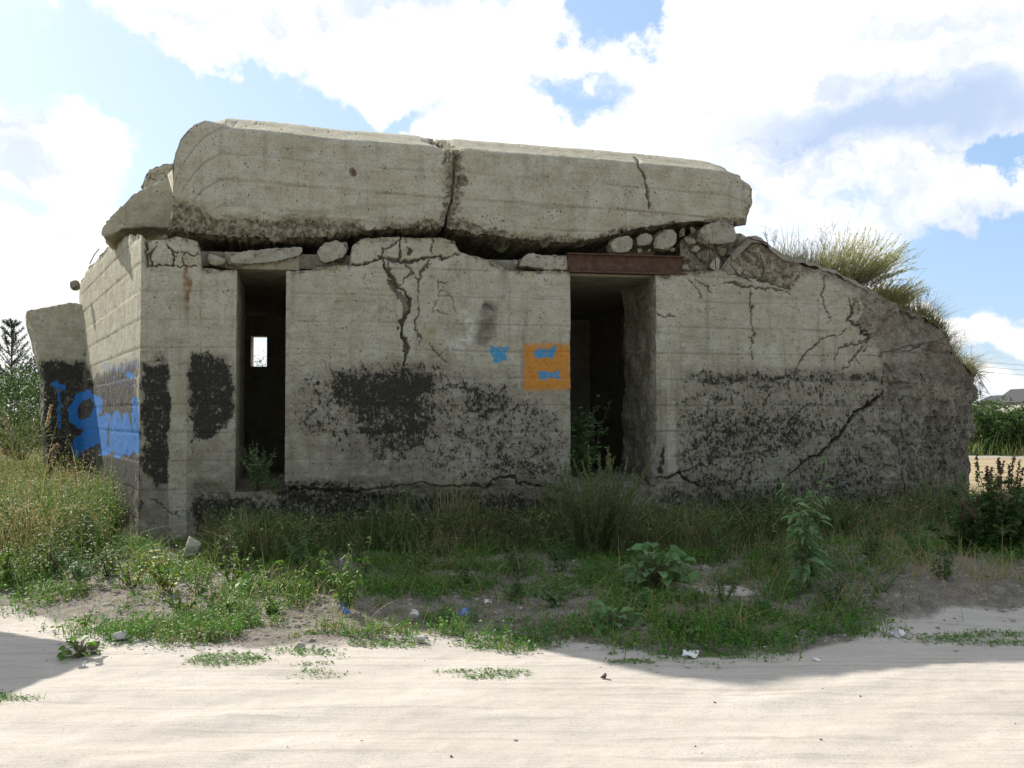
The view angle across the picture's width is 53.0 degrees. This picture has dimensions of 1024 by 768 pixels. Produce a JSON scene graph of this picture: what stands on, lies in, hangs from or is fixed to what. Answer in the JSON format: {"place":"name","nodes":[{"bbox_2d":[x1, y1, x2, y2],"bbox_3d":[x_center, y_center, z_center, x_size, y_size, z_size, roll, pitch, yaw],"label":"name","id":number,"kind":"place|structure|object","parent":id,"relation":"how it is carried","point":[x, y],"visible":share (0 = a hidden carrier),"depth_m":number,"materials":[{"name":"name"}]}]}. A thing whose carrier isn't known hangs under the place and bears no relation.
{"place":"outdoors","nodes":[
{"label":"outdoors","id":0,"kind":"place"},
{"bbox_2d":[0,418,152,587],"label":"meadow grass","id":1,"kind":"structure","parent":0,"point":[6,465],"depth_m":11.64,"materials":[{"name":"green plant"}]},
{"bbox_2d":[0,612,1023,767],"bbox_3d":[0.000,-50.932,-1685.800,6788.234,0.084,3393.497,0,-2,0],"label":"dirt road","id":2,"kind":"structure","parent":0,"point":[560,707],"depth_m":5.61,"materials":[{"name":"beige soil"}]},
{"bbox_2d":[56,634,104,661],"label":"broadleaf weed","id":3,"kind":"object","parent":2,"relation":"on","point":[80,651],"visible":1,"depth_m":6.81,"materials":[{"name":"green plant"}]},
{"bbox_2d":[0,605,1023,702],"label":"ground cover","id":4,"kind":"object","parent":2,"relation":"on","point":[384,644],"visible":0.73,"depth_m":7.04,"materials":[{"name":"green plant"}]},
{"bbox_2d":[0,433,1023,664],"bbox_3d":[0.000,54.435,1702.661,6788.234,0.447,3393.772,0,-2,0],"label":"ground","id":5,"kind":"structure","parent":0,"point":[935,595],"depth_m":8.21,"materials":[{"name":"beige sand"}]},
{"bbox_2d":[0,541,27,584],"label":"meadow weed","id":6,"kind":"object","parent":5,"relation":"on","point":[7,569],"visible":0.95,"depth_m":9.35,"materials":[{"name":"green plant"}]},
{"bbox_2d":[0,318,37,451],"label":"pine tree","id":7,"kind":"object","parent":5,"relation":"on","point":[13,325],"visible":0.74,"depth_m":30.00,"materials":[{"name":"green plant"}]},
{"bbox_2d":[0,496,40,541],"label":"meadow weed","id":8,"kind":"object","parent":5,"relation":"on","point":[9,513],"visible":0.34,"depth_m":11.03,"materials":[{"name":"green plant"}]},
{"bbox_2d":[0,365,41,455],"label":"leafy bush","id":9,"kind":"object","parent":5,"relation":"on","point":[36,391],"visible":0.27,"depth_m":26.71,"materials":[{"name":"green plant"}]},
{"bbox_2d":[0,366,42,453],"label":"leafy bush","id":10,"kind":"object","parent":5,"relation":"on","point":[5,389],"visible":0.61,"depth_m":24.32,"materials":[{"name":"green plant"}]},
{"bbox_2d":[5,350,41,453],"bbox_3d":[-13.699,0.582,30.032,2.186,3.136,2.387,0,-2,0],"label":"leafy bush","id":11,"kind":"object","parent":5,"relation":"on","point":[30,368],"visible":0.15,"depth_m":29.74,"materials":[{"name":"green plant"}]},
{"bbox_2d":[0,384,76,459],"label":"reed clump","id":12,"kind":"object","parent":5,"relation":"on","point":[17,445],"visible":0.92,"depth_m":17.42,"materials":[{"name":"green plant"}]},
{"bbox_2d":[0,404,58,470],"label":"reed plume","id":13,"kind":"object","parent":12,"relation":"attached to","point":[52,451],"visible":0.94,"depth_m":16.96,"materials":[{"name":"plant"}]},
{"bbox_2d":[31,531,69,576],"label":"meadow weed","id":14,"kind":"object","parent":5,"relation":"on","point":[54,566],"visible":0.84,"depth_m":9.73,"materials":[{"name":"green plant"}]},
{"bbox_2d":[57,504,104,553],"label":"meadow weed","id":15,"kind":"object","parent":5,"relation":"on","point":[86,518],"visible":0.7,"depth_m":11.03,"materials":[{"name":"green plant"}]},
{"bbox_2d":[72,604,95,626],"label":"creeping weed","id":16,"kind":"object","parent":5,"relation":"on","point":[85,616],"visible":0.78,"depth_m":7.77,"materials":[{"name":"green plant"}]},
{"bbox_2d":[57,547,116,583],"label":"meadow weed","id":17,"kind":"object","parent":5,"relation":"on","point":[80,573],"visible":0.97,"depth_m":9.29,"materials":[{"name":"green plant"}]},
{"bbox_2d":[83,528,125,576],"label":"meadow weed","id":18,"kind":"object","parent":5,"relation":"on","point":[101,570],"visible":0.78,"depth_m":9.83,"materials":[{"name":"green plant"}]},
{"bbox_2d":[99,476,131,534],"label":"meadow weed","id":19,"kind":"object","parent":5,"relation":"on","point":[116,507],"visible":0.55,"depth_m":12.26,"materials":[{"name":"green plant"}]},
{"bbox_2d":[111,631,129,640],"bbox_3d":[-2.793,1.790,7.324,0.112,0.067,0.119,1,-2,-31],"label":"stone","id":20,"kind":"object","parent":5,"relation":"on","point":[119,635],"visible":0.94,"depth_m":7.29,"materials":[{"name":"white stone"}]},
{"bbox_2d":[100,548,153,587],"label":"vine weed","id":21,"kind":"object","parent":5,"relation":"on","point":[126,577],"visible":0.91,"depth_m":9.18,"materials":[{"name":"green plant"}]},
{"bbox_2d":[140,543,200,591],"bbox_3d":[-2.970,1.589,8.883,0.512,0.422,0.336,0,-2,0],"label":"vine weed","id":22,"kind":"object","parent":5,"relation":"on","point":[163,579],"visible":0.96,"depth_m":8.87,"materials":[{"name":"green plant"}]},
{"bbox_2d":[152,588,200,612],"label":"verge weed","id":23,"kind":"object","parent":5,"relation":"on","point":[172,602],"visible":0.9,"depth_m":8.12,"materials":[{"name":"green plant"}]},
{"bbox_2d":[182,536,202,558],"bbox_3d":[-3.293,1.688,10.598,0.196,0.244,0.244,0,-2,-14],"label":"stone","id":24,"kind":"object","parent":5,"relation":"on","point":[191,543],"visible":0.92,"depth_m":10.51,"materials":[{"name":"stone"}]},
{"bbox_2d":[173,562,217,595],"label":"verge weed","id":25,"kind":"object","parent":5,"relation":"on","point":[203,587],"visible":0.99,"depth_m":8.78,"materials":[{"name":"green plant"}]},
{"bbox_2d":[201,583,241,610],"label":"verge weed","id":26,"kind":"object","parent":5,"relation":"on","point":[227,605],"visible":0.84,"depth_m":8.14,"materials":[{"name":"green plant"}]},
{"bbox_2d":[220,506,246,570],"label":"wall weed","id":27,"kind":"object","parent":5,"relation":"on","point":[233,534],"depth_m":10.04,"materials":[{"name":"green plant"}]},
{"bbox_2d":[211,541,261,583],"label":"verge weed","id":28,"kind":"object","parent":5,"relation":"on","point":[234,567],"visible":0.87,"depth_m":9.37,"materials":[{"name":"green plant"}]},
{"bbox_2d":[235,560,284,591],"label":"broadleaf weed","id":29,"kind":"object","parent":5,"relation":"on","point":[246,576],"visible":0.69,"depth_m":9.09,"materials":[{"name":"green plant"}]},
{"bbox_2d":[261,589,293,616],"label":"verge weed","id":30,"kind":"object","parent":5,"relation":"on","point":[271,607],"visible":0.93,"depth_m":8.08,"materials":[{"name":"green plant"}]},
{"bbox_2d":[280,520,310,574],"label":"wall weed","id":31,"kind":"object","parent":5,"relation":"on","point":[297,558],"depth_m":9.77,"materials":[{"name":"green plant"}]},
{"bbox_2d":[273,565,320,596],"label":"verge weed","id":32,"kind":"object","parent":5,"relation":"on","point":[304,573],"visible":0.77,"depth_m":8.70,"materials":[{"name":"green plant"}]},
{"bbox_2d":[298,541,348,577],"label":"verge weed","id":33,"kind":"object","parent":5,"relation":"on","point":[309,569],"visible":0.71,"depth_m":9.44,"materials":[{"name":"green plant"}]},
{"bbox_2d":[317,536,372,613],"bbox_3d":[-1.353,1.545,8.296,0.441,0.606,0.280,0,-2,0],"label":"sunlit weed","id":34,"kind":"object","parent":5,"relation":"on","point":[346,600],"visible":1,"depth_m":8.26,"materials":[{"name":"green plant"}]},
{"bbox_2d":[343,513,373,576],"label":"wall weed","id":35,"kind":"object","parent":5,"relation":"on","point":[360,562],"depth_m":9.90,"materials":[{"name":"green plant"}]},
{"bbox_2d":[379,523,444,577],"bbox_3d":[-0.929,1.585,9.670,0.598,0.554,0.325,2,-2,-40],"label":"wall weed","id":36,"kind":"object","parent":5,"relation":"on","point":[423,548],"depth_m":9.67,"materials":[{"name":"green plant"}]},
{"bbox_2d":[410,609,418,618],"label":"stone","id":37,"kind":"object","parent":5,"relation":"on","point":[415,614],"visible":0.88,"depth_m":7.96,"materials":[{"name":"white stone"}]},
{"bbox_2d":[448,545,482,586],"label":"leafy weed","id":38,"kind":"object","parent":5,"relation":"on","point":[467,572],"visible":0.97,"depth_m":9.18,"materials":[{"name":"green plant"}]},
{"bbox_2d":[25,118,977,538],"bbox_3d":[-0.873,-0.356,15.988,15.976,5.944,7.468,0,-2,-4],"label":"bunker","id":39,"kind":"object","parent":5,"relation":"on","point":[435,328],"visible":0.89,"depth_m":12.96,"materials":[{"name":"concrete"}]},
{"bbox_2d":[70,280,79,290],"bbox_3d":[-7.312,-1.648,17.185,0.192,0.176,0.222,0,-2,0],"label":"concrete chunk","id":40,"kind":"object","parent":39,"relation":"on","point":[74,285],"visible":1,"depth_m":17.09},
{"bbox_2d":[205,253,228,269],"bbox_3d":[-3.556,-1.498,12.452,0.296,0.194,0.408,0,-2,-13],"label":"concrete chunk","id":41,"kind":"object","parent":39,"relation":"on","point":[217,261],"visible":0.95,"depth_m":12.27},
{"bbox_2d":[237,440,277,491],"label":"nettle","id":42,"kind":"object","parent":39,"relation":"on","point":[257,482],"visible":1,"depth_m":12.26,"materials":[{"name":"green plant"}]},
{"bbox_2d":[228,247,301,267],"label":"concrete lintel","id":43,"kind":"structure","parent":39,"relation":"on","point":[262,257],"depth_m":12.32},
{"bbox_2d":[267,474,282,493],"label":"nettle","id":44,"kind":"object","parent":39,"relation":"on","point":[275,488],"visible":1,"depth_m":12.24,"materials":[{"name":"green plant"}]},
{"bbox_2d":[317,240,348,263],"bbox_3d":[-2.208,-1.604,12.623,0.385,0.286,0.397,0,-2,-14],"label":"concrete chunk","id":45,"kind":"object","parent":39,"relation":"on","point":[332,251],"visible":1,"depth_m":12.45,"materials":[{"name":"grey concrete"}]},
{"bbox_2d":[516,253,567,270],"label":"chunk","id":46,"kind":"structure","parent":39,"relation":"on","point":[532,262],"depth_m":13.00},
{"bbox_2d":[534,228,553,246],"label":"pale tuft","id":47,"kind":"object","parent":39,"relation":"on","point":[545,243],"visible":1,"depth_m":12.98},
{"bbox_2d":[570,395,611,477],"bbox_3d":[0.945,0.681,13.801,0.762,1.143,0.716,0,-2,0],"label":"nettle","id":48,"kind":"object","parent":39,"relation":"on","point":[581,452],"visible":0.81,"depth_m":13.69,"materials":[{"name":"green plant"}]},
{"bbox_2d":[606,236,632,253],"bbox_3d":[1.387,-1.788,13.297,0.300,0.241,0.279,0,-2,-12],"label":"concrete chunk","id":49,"kind":"object","parent":39,"relation":"on","point":[620,245],"visible":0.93,"depth_m":13.18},
{"bbox_2d":[633,233,652,247],"bbox_3d":[1.687,-1.868,13.421,0.214,0.174,0.292,0,-2,-15],"label":"concrete chunk","id":50,"kind":"object","parent":39,"relation":"on","point":[642,240],"visible":0.99,"depth_m":13.30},
{"bbox_2d":[648,229,676,252],"bbox_3d":[1.975,-1.870,13.447,0.373,0.304,0.324,0,-2,0],"label":"concrete chunk","id":51,"kind":"object","parent":39,"relation":"on","point":[664,240],"visible":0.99,"depth_m":13.33,"materials":[{"name":"grey concrete"}]},
{"bbox_2d":[680,253,691,261],"bbox_3d":[2.266,-1.653,13.401,0.149,0.128,0.115,-1,-2,16],"label":"rubble stone","id":52,"kind":"object","parent":39,"relation":"on","point":[688,258],"visible":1,"depth_m":13.38,"materials":[{"name":"stone"}]},
{"bbox_2d":[683,236,695,245],"bbox_3d":[2.338,-1.876,13.480,0.173,0.135,0.129,1,-2,-29],"label":"rubble stone","id":53,"kind":"object","parent":39,"relation":"on","point":[689,240],"visible":1,"depth_m":13.44,"materials":[{"name":"stone"}]},
{"bbox_2d":[697,247,712,260],"bbox_3d":[2.545,-1.708,13.553,0.194,0.198,0.128,-1,-2,39],"label":"rubble stone","id":54,"kind":"object","parent":39,"relation":"on","point":[703,254],"visible":0.94,"depth_m":13.52,"materials":[{"name":"stone"}]},
{"bbox_2d":[688,221,736,247],"bbox_3d":[2.643,-1.965,13.631,0.548,0.313,0.499,0,-2,-8],"label":"concrete chunk","id":55,"kind":"object","parent":39,"relation":"on","point":[720,233],"visible":0.82,"depth_m":13.41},
{"bbox_2d":[710,257,719,271],"bbox_3d":[2.657,-1.563,13.503,0.151,0.222,0.114,0,-2,-12],"label":"rubble stone","id":56,"kind":"object","parent":39,"relation":"on","point":[712,266],"visible":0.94,"depth_m":13.46,"materials":[{"name":"stone"}]},
{"bbox_2d":[716,245,725,256],"bbox_3d":[2.759,-1.760,13.578,0.139,0.166,0.126,0,-2,0],"label":"rubble stone","id":57,"kind":"object","parent":39,"relation":"on","point":[721,250],"visible":1,"depth_m":13.54,"materials":[{"name":"stone"}]},
{"bbox_2d":[724,263,734,274],"bbox_3d":[2.857,-1.515,13.465,0.162,0.186,0.103,0,-2,-13],"label":"rubble stone","id":58,"kind":"object","parent":39,"relation":"on","point":[729,270],"visible":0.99,"depth_m":13.44,"materials":[{"name":"stone"}]},
{"bbox_2d":[763,225,777,248],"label":"bare shrub","id":59,"kind":"object","parent":39,"relation":"on","point":[765,235],"visible":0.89,"depth_m":13.83,"materials":[{"name":"grey plant"}]},
{"bbox_2d":[791,232,832,261],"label":"bare shrub","id":60,"kind":"object","parent":39,"relation":"on","point":[811,249],"visible":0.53,"depth_m":13.98,"materials":[{"name":"grey plant"}]},
{"bbox_2d":[786,238,858,269],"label":"grass tuft","id":61,"kind":"object","parent":39,"relation":"on","point":[846,256],"visible":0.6,"depth_m":13.90,"materials":[{"name":"green plant"}]},
{"bbox_2d":[813,218,849,270],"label":"bare shrub","id":62,"kind":"object","parent":39,"relation":"on","point":[830,240],"visible":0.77,"depth_m":14.09,"materials":[{"name":"grey plant"}]},
{"bbox_2d":[817,225,925,286],"bbox_3d":[4.954,-1.755,14.118,1.398,0.860,1.507,-1,-2,22],"label":"broom bush","id":63,"kind":"object","parent":39,"relation":"on","point":[872,267],"visible":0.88,"depth_m":13.95,"materials":[{"name":"green plant"}]},
{"bbox_2d":[766,224,1010,381],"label":"grass","id":64,"kind":"structure","parent":39,"relation":"on","point":[920,308],"depth_m":14.07,"materials":[{"name":"green plant"}]},
{"bbox_2d":[863,273,929,303],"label":"broom bush","id":65,"kind":"object","parent":39,"relation":"on","point":[902,287],"visible":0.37,"depth_m":14.07,"materials":[{"name":"green plant"}]},
{"bbox_2d":[893,295,996,412],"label":"grass","id":66,"kind":"structure","parent":39,"relation":"attached to","point":[977,390],"depth_m":14.21,"materials":[{"name":"green plant"}]},
{"bbox_2d":[496,565,525,601],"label":"verge weed","id":67,"kind":"object","parent":5,"relation":"on","point":[515,589],"visible":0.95,"depth_m":8.54,"materials":[{"name":"green plant"}]},
{"bbox_2d":[0,515,1023,661],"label":"ground cover","id":68,"kind":"object","parent":5,"relation":"on","point":[206,626],"visible":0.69,"depth_m":8.59,"materials":[{"name":"green plant"}]},
{"bbox_2d":[493,543,530,577],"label":"wall weed","id":69,"kind":"object","parent":5,"relation":"on","point":[515,561],"depth_m":9.57,"materials":[{"name":"green plant"}]},
{"bbox_2d":[1,544,1023,753],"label":"gravel","id":70,"kind":"structure","parent":5,"relation":"on","point":[897,594],"depth_m":8.30,"materials":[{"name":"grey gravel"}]},
{"bbox_2d":[526,575,576,607],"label":"verge weed","id":71,"kind":"object","parent":5,"relation":"on","point":[551,599],"visible":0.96,"depth_m":8.35,"materials":[{"name":"green plant"}]},
{"bbox_2d":[539,527,572,571],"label":"wall weed","id":72,"kind":"object","parent":5,"relation":"on","point":[555,558],"depth_m":10.01,"materials":[{"name":"green plant"}]},
{"bbox_2d":[517,445,665,558],"bbox_3d":[0.805,1.263,11.027,1.591,1.225,1.387,0,-2,13],"label":"wormwood","id":73,"kind":"object","parent":5,"relation":"on","point":[602,528],"visible":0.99,"depth_m":10.96,"materials":[{"name":"green plant"}]},
{"bbox_2d":[585,600,646,635],"bbox_3d":[0.780,1.732,7.660,0.534,0.254,0.414,1,-2,-21],"label":"burdock","id":74,"kind":"object","parent":5,"relation":"on","point":[619,624],"visible":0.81,"depth_m":7.61,"materials":[{"name":"green plant"}]},
{"bbox_2d":[616,587,650,611],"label":"verge weed","id":75,"kind":"object","parent":5,"relation":"on","point":[646,592],"visible":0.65,"depth_m":8.19,"materials":[{"name":"green plant"}]},
{"bbox_2d":[618,541,704,589],"bbox_3d":[1.324,1.611,9.045,0.796,0.436,0.836,0,-2,0],"label":"burdock","id":76,"kind":"object","parent":5,"relation":"on","point":[676,553],"visible":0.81,"depth_m":8.99,"materials":[{"name":"green plant"}]},
{"bbox_2d":[659,607,696,632],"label":"verge weed","id":77,"kind":"object","parent":5,"relation":"on","point":[683,622],"visible":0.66,"depth_m":7.40,"materials":[{"name":"green plant"}]},
{"bbox_2d":[681,649,698,657],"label":"litter","id":78,"kind":"object","parent":5,"relation":"on","point":[690,653],"visible":1,"depth_m":6.79,"materials":[{"name":"white paper"}]},
{"bbox_2d":[682,595,714,616],"bbox_3d":[1.485,1.775,8.121,0.297,0.230,0.345,-1,-2,22],"label":"burdock","id":79,"kind":"object","parent":5,"relation":"on","point":[697,607],"visible":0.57,"depth_m":8.10,"materials":[{"name":"green plant"}]},
{"bbox_2d":[709,505,735,564],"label":"wall weed","id":80,"kind":"object","parent":5,"relation":"on","point":[718,546],"depth_m":10.46,"materials":[{"name":"green plant"}]},
{"bbox_2d":[704,562,748,601],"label":"verge weed","id":81,"kind":"object","parent":5,"relation":"on","point":[722,582],"visible":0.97,"depth_m":8.51,"materials":[{"name":"green plant"}]},
{"bbox_2d":[719,617,757,631],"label":"verge weed","id":82,"kind":"object","parent":5,"relation":"on","point":[733,626],"visible":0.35,"depth_m":7.52,"materials":[{"name":"green plant"}]},
{"bbox_2d":[748,579,772,610],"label":"verge weed","id":83,"kind":"object","parent":5,"relation":"on","point":[765,596],"visible":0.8,"depth_m":8.27,"materials":[{"name":"green plant"}]},
{"bbox_2d":[756,529,789,570],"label":"wall weed","id":84,"kind":"object","parent":5,"relation":"on","point":[774,559],"depth_m":10.02,"materials":[{"name":"green plant"}]},
{"bbox_2d":[771,456,836,588],"bbox_3d":[2.611,1.221,9.063,0.673,1.171,0.460,1,-2,-33],"label":"tall weed","id":85,"kind":"object","parent":5,"relation":"on","point":[807,549],"visible":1,"depth_m":9.04,"materials":[{"name":"green plant"}]},
{"bbox_2d":[790,610,824,629],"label":"verge weed","id":86,"kind":"object","parent":5,"relation":"on","point":[805,621],"visible":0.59,"depth_m":7.64,"materials":[{"name":"green plant"}]},
{"bbox_2d":[797,563,851,604],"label":"verge weed","id":87,"kind":"object","parent":5,"relation":"on","point":[832,587],"visible":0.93,"depth_m":8.39,"materials":[{"name":"green plant"}]},
{"bbox_2d":[848,502,889,561],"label":"wall weed","id":88,"kind":"object","parent":5,"relation":"on","point":[875,544],"depth_m":9.48,"materials":[{"name":"green plant"}]},
{"bbox_2d":[847,554,913,592],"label":"verge weed","id":89,"kind":"object","parent":5,"relation":"on","point":[866,569],"visible":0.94,"depth_m":8.45,"materials":[{"name":"green plant"}]},
{"bbox_2d":[894,514,931,559],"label":"wall weed","id":90,"kind":"object","parent":5,"relation":"on","point":[911,540],"depth_m":9.48,"materials":[{"name":"green plant"}]},
{"bbox_2d":[927,542,955,580],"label":"verge weed","id":91,"kind":"object","parent":5,"relation":"on","point":[946,567],"visible":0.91,"depth_m":8.44,"materials":[{"name":"green plant"}]},
{"bbox_2d":[918,495,1012,553],"bbox_3d":[4.361,1.362,9.964,0.756,0.567,0.744,0,-2,0],"label":"dock bush","id":92,"kind":"object","parent":5,"relation":"on","point":[974,531],"visible":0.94,"depth_m":9.84,"materials":[{"name":"green plant"}]},
{"bbox_2d":[938,449,1023,551],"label":"dock bush","id":93,"kind":"object","parent":5,"relation":"on","point":[989,496],"visible":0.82,"depth_m":9.87,"materials":[{"name":"green plant"}]},
{"bbox_2d":[972,399,1001,440],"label":"field bush","id":94,"kind":"object","parent":5,"relation":"on","point":[978,403],"visible":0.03,"depth_m":42.56,"materials":[{"name":"green plant"}]},
{"bbox_2d":[968,404,1006,454],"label":"field bush","id":95,"kind":"object","parent":5,"relation":"on","point":[982,419],"visible":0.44,"depth_m":38.57,"materials":[{"name":"green plant"}]},
{"bbox_2d":[967,457,1023,551],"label":"dock bush","id":96,"kind":"object","parent":5,"relation":"on","point":[1015,538],"visible":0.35,"depth_m":10.00,"materials":[{"name":"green plant"}]},
{"bbox_2d":[971,400,1023,453],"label":"field bush","id":97,"kind":"object","parent":5,"relation":"on","point":[1004,418],"visible":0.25,"depth_m":39.12,"materials":[{"name":"green plant"}]},
{"bbox_2d":[978,403,1023,454],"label":"field bush","id":98,"kind":"object","parent":5,"relation":"on","point":[1007,427],"visible":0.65,"depth_m":38.51,"materials":[{"name":"green plant"}]},
{"bbox_2d":[994,396,1023,420],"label":"field bush","id":99,"kind":"object","parent":5,"relation":"on","point":[1013,404],"visible":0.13,"depth_m":43.65,"materials":[{"name":"green plant"}]},
{"bbox_2d":[997,413,1023,448],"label":"field bush","id":100,"kind":"object","parent":5,"relation":"on","point":[1019,433],"visible":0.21,"depth_m":39.10,"materials":[{"name":"green plant"}]},
{"bbox_2d":[0,0,1023,414],"label":"sky","id":101,"kind":"structure","parent":0,"point":[905,118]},
{"bbox_2d":[38,488,1023,635],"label":"dry grass","id":102,"kind":"structure","parent":0,"point":[878,571],"depth_m":8.86,"materials":[{"name":"plant"}]},
{"bbox_2d":[151,430,1023,569],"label":"grass","id":103,"kind":"structure","parent":0,"point":[246,544],"depth_m":11.77,"materials":[{"name":"green plant"}]},
{"bbox_2d":[978,395,1001,410],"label":"house","id":104,"kind":"structure","parent":0,"point":[992,398],"depth_m":116.35,"materials":[{"name":"grey paint"}]},
{"bbox_2d":[969,416,1023,455],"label":"grass","id":105,"kind":"structure","parent":0,"point":[1004,449],"depth_m":37.87,"materials":[{"name":"green plant"}]},
{"bbox_2d":[995,389,1023,411],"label":"house","id":106,"kind":"structure","parent":0,"point":[1017,396],"depth_m":110.31,"materials":[{"name":"grey paint"}]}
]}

